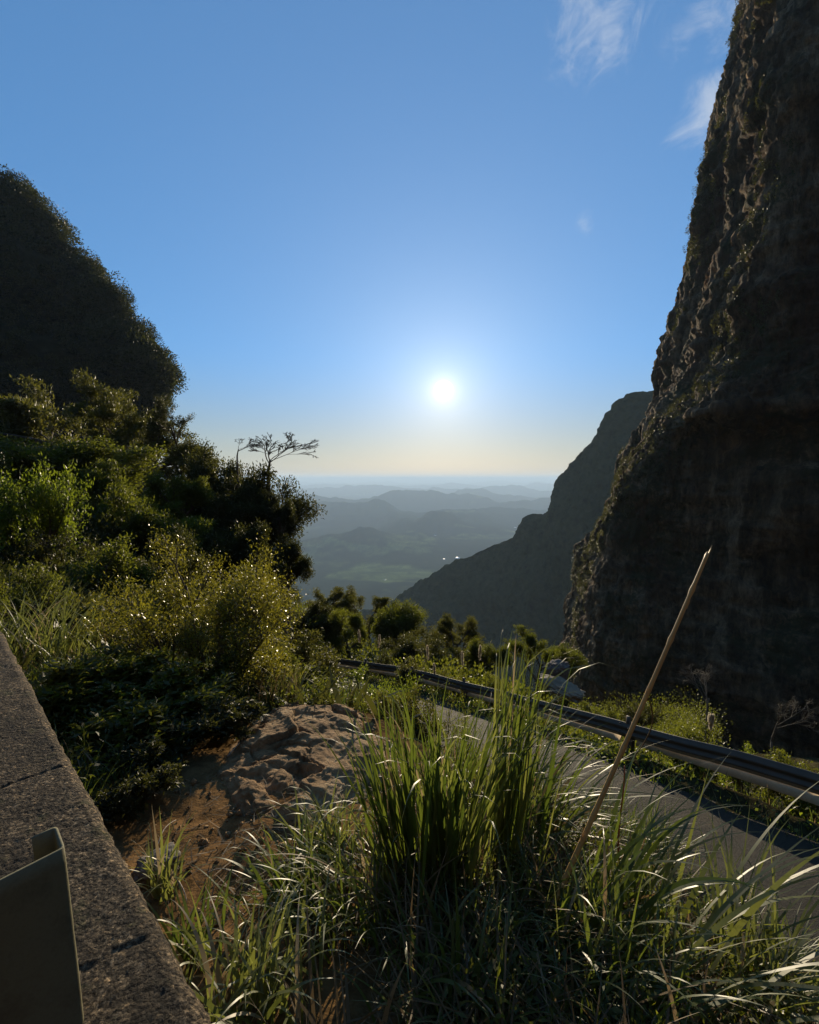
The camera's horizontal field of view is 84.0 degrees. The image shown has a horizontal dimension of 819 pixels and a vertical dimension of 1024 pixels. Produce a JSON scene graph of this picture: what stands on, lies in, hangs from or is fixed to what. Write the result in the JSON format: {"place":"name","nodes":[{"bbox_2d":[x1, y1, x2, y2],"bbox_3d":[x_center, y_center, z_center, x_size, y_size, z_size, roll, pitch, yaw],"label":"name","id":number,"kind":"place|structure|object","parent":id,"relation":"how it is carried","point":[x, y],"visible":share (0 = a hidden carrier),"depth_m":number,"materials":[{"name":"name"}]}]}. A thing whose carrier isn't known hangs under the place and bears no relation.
{"place":"outdoors","nodes":[
{"label":"outdoors","id":0,"kind":"place"},
{"bbox_2d":[0,186,163,450],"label":"mountain","id":1,"kind":"structure","parent":0,"point":[40,345],"depth_m":135.41,"materials":[{"name":"soil"}]},
{"bbox_2d":[0,164,189,497],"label":"forest","id":2,"kind":"object","parent":1,"relation":"on","point":[111,316],"visible":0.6,"depth_m":140.16,"materials":[{"name":"green plant"}]},
{"bbox_2d":[0,0,738,480],"label":"sky","id":3,"kind":"structure","parent":0,"point":[420,239],"materials":[{"name":"blue"}]},
{"bbox_2d":[10,477,818,1023],"bbox_3d":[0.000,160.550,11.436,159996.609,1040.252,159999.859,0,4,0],"label":"ground","id":4,"kind":"structure","parent":0,"point":[366,537],"depth_m":7.44,"materials":[{"name":"soil"}]},
{"bbox_2d":[0,561,76,640],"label":"leafy bush","id":5,"kind":"object","parent":4,"relation":"on","point":[39,584],"visible":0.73,"depth_m":6.76,"materials":[{"name":"green plant"}]},
{"bbox_2d":[0,452,94,560],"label":"leafy bush","id":6,"kind":"object","parent":4,"relation":"on","point":[50,505],"visible":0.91,"depth_m":12.13,"materials":[{"name":"green plant"}]},
{"bbox_2d":[0,525,105,576],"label":"leafy bush","id":7,"kind":"object","parent":4,"relation":"on","point":[44,554],"visible":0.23,"depth_m":10.94,"materials":[{"name":"green plant"}]},
{"bbox_2d":[0,570,136,671],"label":"arching grass","id":8,"kind":"structure","parent":4,"relation":"on","point":[58,637],"depth_m":5.85,"materials":[{"name":"plant"}]},
{"bbox_2d":[0,373,136,494],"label":"broadleaf tree","id":9,"kind":"object","parent":4,"relation":"on","point":[35,411],"visible":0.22,"depth_m":43.88,"materials":[{"name":"green plant"}]},
{"bbox_2d":[0,432,174,511],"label":"broadleaf tree","id":10,"kind":"object","parent":4,"relation":"on","point":[61,454],"visible":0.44,"depth_m":28.61,"materials":[{"name":"green plant"}]},
{"bbox_2d":[25,531,157,602],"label":"leafy bush","id":11,"kind":"object","parent":4,"relation":"on","point":[116,560],"visible":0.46,"depth_m":9.76,"materials":[{"name":"green plant"}]},
{"bbox_2d":[64,495,126,526],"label":"broadleaf tree","id":12,"kind":"object","parent":4,"relation":"on","point":[92,511],"visible":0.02,"depth_m":20.35,"materials":[{"name":"green plant"}]},
{"bbox_2d":[0,631,210,1023],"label":"parapet wall","id":13,"kind":"structure","parent":4,"relation":"on","point":[130,970],"depth_m":1.05,"materials":[{"name":"concrete"}]},
{"bbox_2d":[0,827,83,1023],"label":"guard post","id":14,"kind":"object","parent":13,"relation":"on","point":[39,977],"visible":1,"depth_m":0.71,"materials":[{"name":"metal"}]},
{"bbox_2d":[0,367,224,483],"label":"broadleaf tree","id":15,"kind":"object","parent":4,"relation":"on","point":[74,412],"visible":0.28,"depth_m":42.49,"materials":[{"name":"green plant"}]},
{"bbox_2d":[33,641,236,754],"bbox_3d":[-2.678,2.118,4.159,2.140,1.744,1.761,0,4,0],"label":"leafy shrub","id":16,"kind":"object","parent":4,"relation":"on","point":[108,684],"visible":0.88,"depth_m":3.88,"materials":[{"name":"green plant"}]},
{"bbox_2d":[90,736,188,824],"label":"leafy shrub","id":17,"kind":"object","parent":4,"relation":"on","point":[108,803],"visible":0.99,"depth_m":2.85,"materials":[{"name":"green plant"}]},
{"bbox_2d":[75,456,218,558],"bbox_3d":[-11.058,7.962,20.189,6.132,20.930,6.997,0,4,0],"label":"layered tree","id":18,"kind":"object","parent":4,"relation":"on","point":[139,514],"visible":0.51,"depth_m":18.01,"materials":[{"name":"green plant"}]},
{"bbox_2d":[79,389,215,496],"bbox_3d":[-23.753,5.295,41.553,11.220,31.559,9.612,-4,5,-42],"label":"broadleaf tree","id":19,"kind":"object","parent":4,"relation":"on","point":[100,416],"visible":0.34,"depth_m":39.13,"materials":[{"name":"green plant"}]},
{"bbox_2d":[131,842,180,887],"bbox_3d":[-1.310,1.849,2.361,0.162,0.143,0.236,4,6,44],"label":"rock","id":20,"kind":"object","parent":4,"relation":"on","point":[136,875],"visible":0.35,"depth_m":2.33,"materials":[{"name":"grey stone"}]},
{"bbox_2d":[146,396,194,478],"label":"sparse tree","id":21,"kind":"object","parent":4,"relation":"on","point":[161,414],"visible":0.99,"depth_m":40.35,"materials":[{"name":"green plant"}]},
{"bbox_2d":[130,519,211,591],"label":"leafy bush","id":22,"kind":"object","parent":4,"relation":"on","point":[192,563],"visible":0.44,"depth_m":12.06,"materials":[{"name":"green plant"}]},
{"bbox_2d":[0,443,342,662],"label":"understory","id":23,"kind":"object","parent":4,"relation":"on","point":[93,528],"visible":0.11,"depth_m":10.90,"materials":[{"name":"green plant"}]},
{"bbox_2d":[129,808,215,904],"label":"arching grass","id":24,"kind":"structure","parent":4,"relation":"on","point":[163,881],"depth_m":2.25,"materials":[{"name":"plant"}]},
{"bbox_2d":[87,695,268,769],"bbox_3d":[-1.773,2.074,3.698,0.894,1.077,1.210,1,4,18],"label":"leafy shrub","id":25,"kind":"object","parent":4,"relation":"on","point":[219,718],"visible":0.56,"depth_m":3.65,"materials":[{"name":"green plant"}]},
{"bbox_2d":[140,467,215,522],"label":"broadleaf tree","id":26,"kind":"object","parent":4,"relation":"on","point":[194,493],"visible":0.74,"depth_m":24.71,"materials":[{"name":"green plant"}]},
{"bbox_2d":[69,525,308,698],"bbox_3d":[-2.701,3.055,5.937,2.954,5.948,3.003,-3,5,-32],"label":"golden shrub","id":27,"kind":"object","parent":4,"relation":"on","point":[243,617],"visible":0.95,"depth_m":5.62,"materials":[{"name":"green plant"}]},
{"bbox_2d":[146,861,238,978],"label":"arching grass","id":28,"kind":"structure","parent":4,"relation":"on","point":[182,956],"depth_m":1.87,"materials":[{"name":"plant"}]},
{"bbox_2d":[14,641,378,820],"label":"undergrowth","id":29,"kind":"object","parent":4,"relation":"on","point":[101,781],"visible":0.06,"depth_m":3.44,"materials":[{"name":"green plant"}]},
{"bbox_2d":[164,439,246,537],"bbox_3d":[-12.979,6.566,30.173,5.975,22.780,5.933,-4,6,-42],"label":"evergreen tree","id":30,"kind":"object","parent":4,"relation":"on","point":[200,464],"visible":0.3,"depth_m":28.28,"materials":[{"name":"green plant"}]},
{"bbox_2d":[202,482,269,576],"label":"evergreen tree","id":31,"kind":"object","parent":4,"relation":"on","point":[244,510],"visible":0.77,"depth_m":23.85,"materials":[{"name":"green plant"}]},
{"bbox_2d":[193,517,286,594],"bbox_3d":[-7.623,7.457,20.459,4.264,14.561,4.686,4,6,42],"label":"evergreen tree","id":32,"kind":"object","parent":4,"relation":"on","point":[240,549],"visible":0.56,"depth_m":19.62,"materials":[{"name":"green plant"}]},
{"bbox_2d":[235,438,259,487],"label":"skyline tree","id":33,"kind":"object","parent":4,"relation":"on","point":[250,441],"visible":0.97,"depth_m":27.15,"materials":[{"name":"brown plant"}]},
{"bbox_2d":[112,731,403,1022],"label":"gravel","id":34,"kind":"structure","parent":4,"relation":"on","point":[194,781],"depth_m":2.65,"materials":[{"name":"gravel"}]},
{"bbox_2d":[194,459,326,626],"bbox_3d":[-9.185,8.276,28.089,7.381,22.934,6.716,2,4,21],"label":"evergreen tree","id":35,"kind":"object","parent":4,"relation":"on","point":[299,504],"visible":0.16,"depth_m":27.67,"materials":[{"name":"green plant"}]},
{"bbox_2d":[193,644,330,707],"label":"leafy shrub","id":36,"kind":"object","parent":4,"relation":"on","point":[227,667],"visible":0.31,"depth_m":5.54,"materials":[{"name":"green plant"}]},
{"bbox_2d":[159,834,371,1023],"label":"arching grass","id":37,"kind":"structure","parent":4,"relation":"on","point":[238,985],"depth_m":1.64,"materials":[{"name":"plant"}]},
{"bbox_2d":[228,650,323,711],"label":"arching grass","id":38,"kind":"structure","parent":4,"relation":"on","point":[278,687],"depth_m":5.11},
{"bbox_2d":[254,491,298,646],"bbox_3d":[-7.367,3.348,25.106,2.536,9.123,2.376,-2,4,-22],"label":"evergreen tree","id":39,"kind":"object","parent":4,"relation":"on","point":[270,513],"visible":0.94,"depth_m":24.54,"materials":[{"name":"green plant"}]},
{"bbox_2d":[188,801,370,984],"bbox_3d":[-0.608,1.681,2.206,0.746,0.504,0.946,2,4,20],"label":"grass clump","id":40,"kind":"object","parent":4,"relation":"on","point":[276,884],"visible":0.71,"depth_m":2.17,"materials":[{"name":"plant"}]},
{"bbox_2d":[247,432,318,538],"bbox_3d":[-7.279,-1.515,26.581,4.021,6.285,5.197,-2,4,-20],"label":"skyline tree","id":41,"kind":"object","parent":4,"relation":"on","point":[266,443],"visible":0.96,"depth_m":25.89,"materials":[{"name":"green plant"}]},
{"bbox_2d":[107,724,469,1022],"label":"litter","id":42,"kind":"object","parent":4,"relation":"on","point":[221,880],"visible":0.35,"depth_m":2.44,"materials":[{"name":"brown plant"}]},
{"bbox_2d":[264,531,315,635],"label":"evergreen tree","id":43,"kind":"object","parent":4,"relation":"on","point":[297,563],"visible":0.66,"depth_m":23.20,"materials":[{"name":"green plant"}]},
{"bbox_2d":[257,627,350,685],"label":"leafy shrub","id":44,"kind":"object","parent":4,"relation":"on","point":[327,658],"visible":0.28,"depth_m":6.68,"materials":[{"name":"green plant"}]},
{"bbox_2d":[233,761,383,916],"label":"arching grass","id":45,"kind":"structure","parent":4,"relation":"on","point":[333,823],"depth_m":2.52,"materials":[{"name":"plant"}]},
{"bbox_2d":[217,702,401,828],"bbox_3d":[-0.665,3.150,4.010,2.170,2.871,2.850,0,4,0],"label":"rock ledge","id":46,"kind":"object","parent":4,"relation":"on","point":[288,731],"visible":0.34,"depth_m":3.45,"materials":[{"name":"stone"}]},
{"bbox_2d":[290,598,333,645],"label":"valley tree","id":47,"kind":"object","parent":4,"relation":"on","point":[312,609],"visible":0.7,"depth_m":30.29,"materials":[{"name":"green plant"}]},
{"bbox_2d":[216,793,425,1019],"bbox_3d":[-0.302,1.666,2.068,0.831,0.512,1.128,0,4,0],"label":"grass clump","id":48,"kind":"object","parent":4,"relation":"on","point":[343,909],"visible":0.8,"depth_m":2.00,"materials":[{"name":"plant"}]},
{"bbox_2d":[292,586,369,644],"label":"valley tree","id":49,"kind":"object","parent":4,"relation":"on","point":[337,593],"visible":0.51,"depth_m":42.21,"materials":[{"name":"green plant"}]},
{"bbox_2d":[305,672,364,697],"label":"leafy shrub","id":50,"kind":"object","parent":4,"relation":"on","point":[348,682],"visible":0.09,"depth_m":6.17,"materials":[{"name":"green plant"}]},
{"bbox_2d":[319,607,369,659],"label":"valley tree","id":51,"kind":"object","parent":4,"relation":"on","point":[340,621],"visible":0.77,"depth_m":29.98,"materials":[{"name":"green plant"}]},
{"bbox_2d":[283,675,420,914],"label":"tall grass","id":52,"kind":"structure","parent":4,"relation":"on","point":[386,798],"depth_m":2.23,"materials":[{"name":"plant"}]},
{"bbox_2d":[3,615,726,787],"bbox_3d":[3.037,9.966,17.927,22.642,19.124,26.464,0,4,0],"label":"bank growth","id":53,"kind":"object","parent":4,"relation":"on","point":[320,698],"visible":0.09,"depth_m":4.97,"materials":[{"name":"green plant"}]},
{"bbox_2d":[338,662,395,700],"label":"leafy shrub","id":54,"kind":"object","parent":4,"relation":"on","point":[370,690],"visible":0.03,"depth_m":7.39,"materials":[{"name":"green plant"}]},
{"bbox_2d":[342,584,401,660],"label":"valley tree","id":55,"kind":"object","parent":4,"relation":"on","point":[384,600],"visible":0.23,"depth_m":44.26,"materials":[{"name":"green plant"}]},
{"bbox_2d":[359,649,397,680],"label":"bush","id":56,"kind":"object","parent":4,"relation":"on","point":[380,660],"visible":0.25,"depth_m":21.06,"materials":[{"name":"green plant"}]},
{"bbox_2d":[368,672,424,713],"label":"leafy shrub","id":57,"kind":"object","parent":4,"relation":"on","point":[389,687],"visible":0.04,"depth_m":6.59,"materials":[{"name":"green plant"}]},
{"bbox_2d":[343,683,453,750],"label":"leafy shrub","id":58,"kind":"object","parent":4,"relation":"on","point":[409,702],"visible":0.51,"depth_m":4.82,"materials":[{"name":"green plant"}]},
{"bbox_2d":[370,598,431,655],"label":"valley tree","id":59,"kind":"object","parent":4,"relation":"on","point":[393,621],"visible":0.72,"depth_m":33.88,"materials":[{"name":"green plant"}]},
{"bbox_2d":[376,631,454,680],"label":"valley tree","id":60,"kind":"object","parent":4,"relation":"on","point":[409,644],"visible":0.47,"depth_m":23.99,"materials":[{"name":"green plant"}]},
{"bbox_2d":[394,655,440,690],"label":"bush","id":61,"kind":"object","parent":4,"relation":"on","point":[402,671],"visible":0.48,"depth_m":17.27,"materials":[{"name":"green plant"}]},
{"bbox_2d":[390,681,461,751],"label":"leafy shrub","id":62,"kind":"object","parent":4,"relation":"on","point":[424,733],"visible":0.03,"depth_m":5.68,"materials":[{"name":"green plant"}]},
{"bbox_2d":[410,612,485,674],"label":"valley tree","id":63,"kind":"object","parent":4,"relation":"on","point":[446,627],"visible":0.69,"depth_m":28.05,"materials":[{"name":"green plant"}]},
{"bbox_2d":[416,683,480,767],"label":"leafy shrub","id":64,"kind":"object","parent":4,"relation":"on","point":[456,730],"visible":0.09,"depth_m":4.79,"materials":[{"name":"green plant"}]},
{"bbox_2d":[327,836,570,1023],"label":"grass clump","id":65,"kind":"object","parent":4,"relation":"on","point":[456,935],"visible":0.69,"depth_m":1.69,"materials":[{"name":"plant"}]},
{"bbox_2d":[431,664,466,700],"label":"bush","id":66,"kind":"object","parent":4,"relation":"on","point":[453,692],"visible":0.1,"depth_m":16.09,"materials":[{"name":"green plant"}]},
{"bbox_2d":[455,715,490,776],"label":"leafy shrub","id":67,"kind":"object","parent":4,"relation":"on","point":[479,741],"visible":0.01,"depth_m":4.77,"materials":[{"name":"green plant"}]},
{"bbox_2d":[264,660,707,1023],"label":"tall grass","id":68,"kind":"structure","parent":4,"relation":"on","point":[445,830],"depth_m":2.11,"materials":[{"name":"plant"}]},
{"bbox_2d":[463,635,513,685],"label":"valley tree","id":69,"kind":"object","parent":4,"relation":"on","point":[488,652],"visible":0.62,"depth_m":24.07,"materials":[{"name":"green plant"}]},
{"bbox_2d":[473,670,532,713],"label":"bush","id":70,"kind":"object","parent":4,"relation":"on","point":[491,679],"visible":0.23,"depth_m":15.08,"materials":[{"name":"green plant"}]},
{"bbox_2d":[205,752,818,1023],"bbox_3d":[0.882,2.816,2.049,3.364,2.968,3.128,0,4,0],"label":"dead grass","id":71,"kind":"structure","parent":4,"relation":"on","point":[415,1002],"depth_m":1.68,"materials":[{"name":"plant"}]},
{"bbox_2d":[291,600,733,788],"bbox_3d":[2.848,20.573,46.328,49.541,34.710,52.333,3,5,36],"label":"canopy","id":72,"kind":"object","parent":4,"relation":"on","point":[684,717],"visible":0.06,"depth_m":28.39,"materials":[{"name":"green plant"}]},
{"bbox_2d":[503,624,589,701],"bbox_3d":[10.147,16.640,34.380,4.976,16.981,5.678,-2,4,-23],"label":"valley tree","id":73,"kind":"object","parent":4,"relation":"on","point":[560,652],"visible":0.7,"depth_m":33.11,"materials":[{"name":"green plant"}]},
{"bbox_2d":[402,862,698,1023],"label":"arching grass","id":74,"kind":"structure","parent":4,"relation":"on","point":[548,965],"depth_m":1.71,"materials":[{"name":"plant"}]},
{"bbox_2d":[488,630,615,877],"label":"tall grass","id":75,"kind":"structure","parent":4,"relation":"on","point":[511,801],"depth_m":2.29,"materials":[{"name":"plant"}]},
{"bbox_2d":[543,659,569,679],"bbox_3d":[6.312,6.772,19.498,0.986,0.835,0.994,4,6,44],"label":"boulder","id":76,"kind":"object","parent":4,"relation":"on","point":[559,668],"visible":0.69,"depth_m":19.26,"materials":[{"name":"grey stone"}]},
{"bbox_2d":[548,696,573,728],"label":"bush","id":77,"kind":"object","parent":4,"relation":"on","point":[556,701],"visible":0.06,"depth_m":16.98,"materials":[{"name":"green plant"}]},
{"bbox_2d":[386,814,736,1023],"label":"grass clump","id":78,"kind":"object","parent":4,"relation":"on","point":[508,865],"visible":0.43,"depth_m":1.95,"materials":[{"name":"plant"}]},
{"bbox_2d":[539,674,585,703],"bbox_3d":[6.004,6.956,18.015,1.873,0.369,1.186,18,15,15],"label":"boulder","id":79,"kind":"object","parent":4,"relation":"on","point":[556,683],"visible":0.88,"depth_m":17.77,"materials":[{"name":"stone"}]},
{"bbox_2d":[447,775,680,973],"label":"arching grass","id":80,"kind":"structure","parent":4,"relation":"on","point":[587,849],"depth_m":2.53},
{"bbox_2d":[330,659,818,805],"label":"guard rail","id":81,"kind":"object","parent":4,"relation":"on","point":[792,781],"visible":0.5,"depth_m":7.80,"materials":[{"name":"metal"}]},
{"bbox_2d":[337,669,818,846],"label":"verge growth","id":82,"kind":"object","parent":4,"relation":"on","point":[644,756],"visible":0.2,"depth_m":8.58,"materials":[{"name":"green plant"}]},
{"bbox_2d":[473,691,692,892],"bbox_3d":[0.913,1.605,2.698,1.472,1.067,1.314,3,5,39],"label":"grass clump","id":83,"kind":"object","parent":4,"relation":"on","point":[565,809],"visible":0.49,"depth_m":2.60,"materials":[{"name":"plant"}]},
{"bbox_2d":[352,736,816,1023],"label":"grass","id":84,"kind":"structure","parent":4,"relation":"on","point":[525,1007],"depth_m":1.69,"materials":[{"name":"plant"}]},
{"bbox_2d":[579,701,619,742],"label":"bush","id":85,"kind":"object","parent":4,"relation":"on","point":[610,713],"visible":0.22,"depth_m":16.22,"materials":[{"name":"green plant"}]},
{"bbox_2d":[409,752,816,1023],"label":"herbs","id":86,"kind":"object","parent":4,"relation":"on","point":[615,1010],"visible":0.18,"depth_m":1.70,"materials":[{"name":"green plant"}]},
{"bbox_2d":[617,766,624,871],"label":"red stem","id":87,"kind":"object","parent":4,"relation":"on","point":[621,812],"visible":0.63,"depth_m":2.15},
{"bbox_2d":[572,764,683,864],"bbox_3d":[2.796,3.999,5.881,1.318,0.990,1.863,0,4,0],"label":"grass clump","id":88,"kind":"object","parent":4,"relation":"on","point":[608,811],"visible":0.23,"depth_m":5.90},
{"bbox_2d":[545,546,711,929],"bbox_3d":[0.955,1.015,2.010,0.792,1.728,0.034,-1,4,-9],"label":"dry cane","id":89,"kind":"object","parent":4,"relation":"on","point":[596,808],"visible":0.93,"depth_m":2.01,"materials":[{"name":"brown plant"}]},
{"bbox_2d":[618,697,664,726],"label":"bush","id":90,"kind":"object","parent":4,"relation":"on","point":[631,714],"visible":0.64,"depth_m":16.01,"materials":[{"name":"green plant"}]},
{"bbox_2d":[509,816,818,1023],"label":"grass clump","id":91,"kind":"object","parent":4,"relation":"on","point":[684,972],"visible":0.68,"depth_m":1.71,"materials":[{"name":"plant"}]},
{"bbox_2d":[619,787,723,875],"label":"grass clump","id":92,"kind":"object","parent":4,"relation":"on","point":[656,827],"visible":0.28,"depth_m":5.65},
{"bbox_2d":[634,830,710,915],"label":"grass clump","id":93,"kind":"object","parent":4,"relation":"on","point":[690,873],"visible":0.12,"depth_m":5.13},
{"bbox_2d":[583,742,798,958],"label":"arching grass","id":94,"kind":"structure","parent":4,"relation":"on","point":[631,847],"depth_m":1.93,"materials":[{"name":"plant"}]},
{"bbox_2d":[659,714,724,785],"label":"bush","id":95,"kind":"object","parent":4,"relation":"on","point":[691,736],"visible":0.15,"depth_m":13.04,"materials":[{"name":"green plant"}]},
{"bbox_2d":[675,662,716,739],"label":"bare tree","id":96,"kind":"object","parent":4,"relation":"on","point":[704,678],"visible":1,"depth_m":15.82,"materials":[{"name":"brown plant"}]},
{"bbox_2d":[703,713,714,779],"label":"plume grass","id":97,"kind":"object","parent":4,"relation":"on","point":[710,718],"depth_m":8.99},
{"bbox_2d":[644,752,818,1023],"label":"arching grass","id":98,"kind":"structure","parent":4,"relation":"on","point":[747,910],"depth_m":1.78,"materials":[{"name":"plant"}]},
{"bbox_2d":[670,838,802,974],"bbox_3d":[3.149,4.001,4.509,0.919,0.801,1.463,0,4,0],"label":"grass clump","id":99,"kind":"object","parent":4,"relation":"on","point":[702,904],"visible":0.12,"depth_m":4.71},
{"bbox_2d":[716,740,767,795],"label":"bush","id":100,"kind":"object","parent":4,"relation":"on","point":[738,783],"visible":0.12,"depth_m":10.51,"materials":[{"name":"green plant"}]},
{"bbox_2d":[740,890,818,1003],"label":"grass clump","id":101,"kind":"object","parent":4,"relation":"on","point":[801,953],"visible":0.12,"depth_m":4.08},
{"bbox_2d":[743,746,818,823],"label":"bush","id":102,"kind":"object","parent":4,"relation":"on","point":[787,800],"visible":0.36,"depth_m":8.64,"materials":[{"name":"green plant"}]},
{"bbox_2d":[770,696,818,758],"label":"bare tree","id":103,"kind":"object","parent":4,"relation":"on","point":[779,704],"visible":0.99,"depth_m":12.29,"materials":[{"name":"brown plant"}]},
{"bbox_2d":[323,391,652,703],"bbox_3d":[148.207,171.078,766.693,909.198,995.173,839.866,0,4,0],"label":"hills","id":104,"kind":"structure","parent":0,"point":[522,576],"depth_m":623.50,"materials":[{"name":"stone"}]},
{"bbox_2d":[337,678,818,1023],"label":"road","id":105,"kind":"structure","parent":0,"point":[784,842],"depth_m":6.06,"materials":[{"name":"asphalt"}]},
{"bbox_2d":[558,0,818,757],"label":"cliff","id":106,"kind":"structure","parent":0,"point":[736,487],"depth_m":76.63,"materials":[{"name":"stone"}]},
{"bbox_2d":[558,0,802,706],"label":"cliff vegetation","id":107,"kind":"object","parent":106,"relation":"attached to","point":[674,456],"visible":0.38,"depth_m":87.74,"materials":[{"name":"green plant"}]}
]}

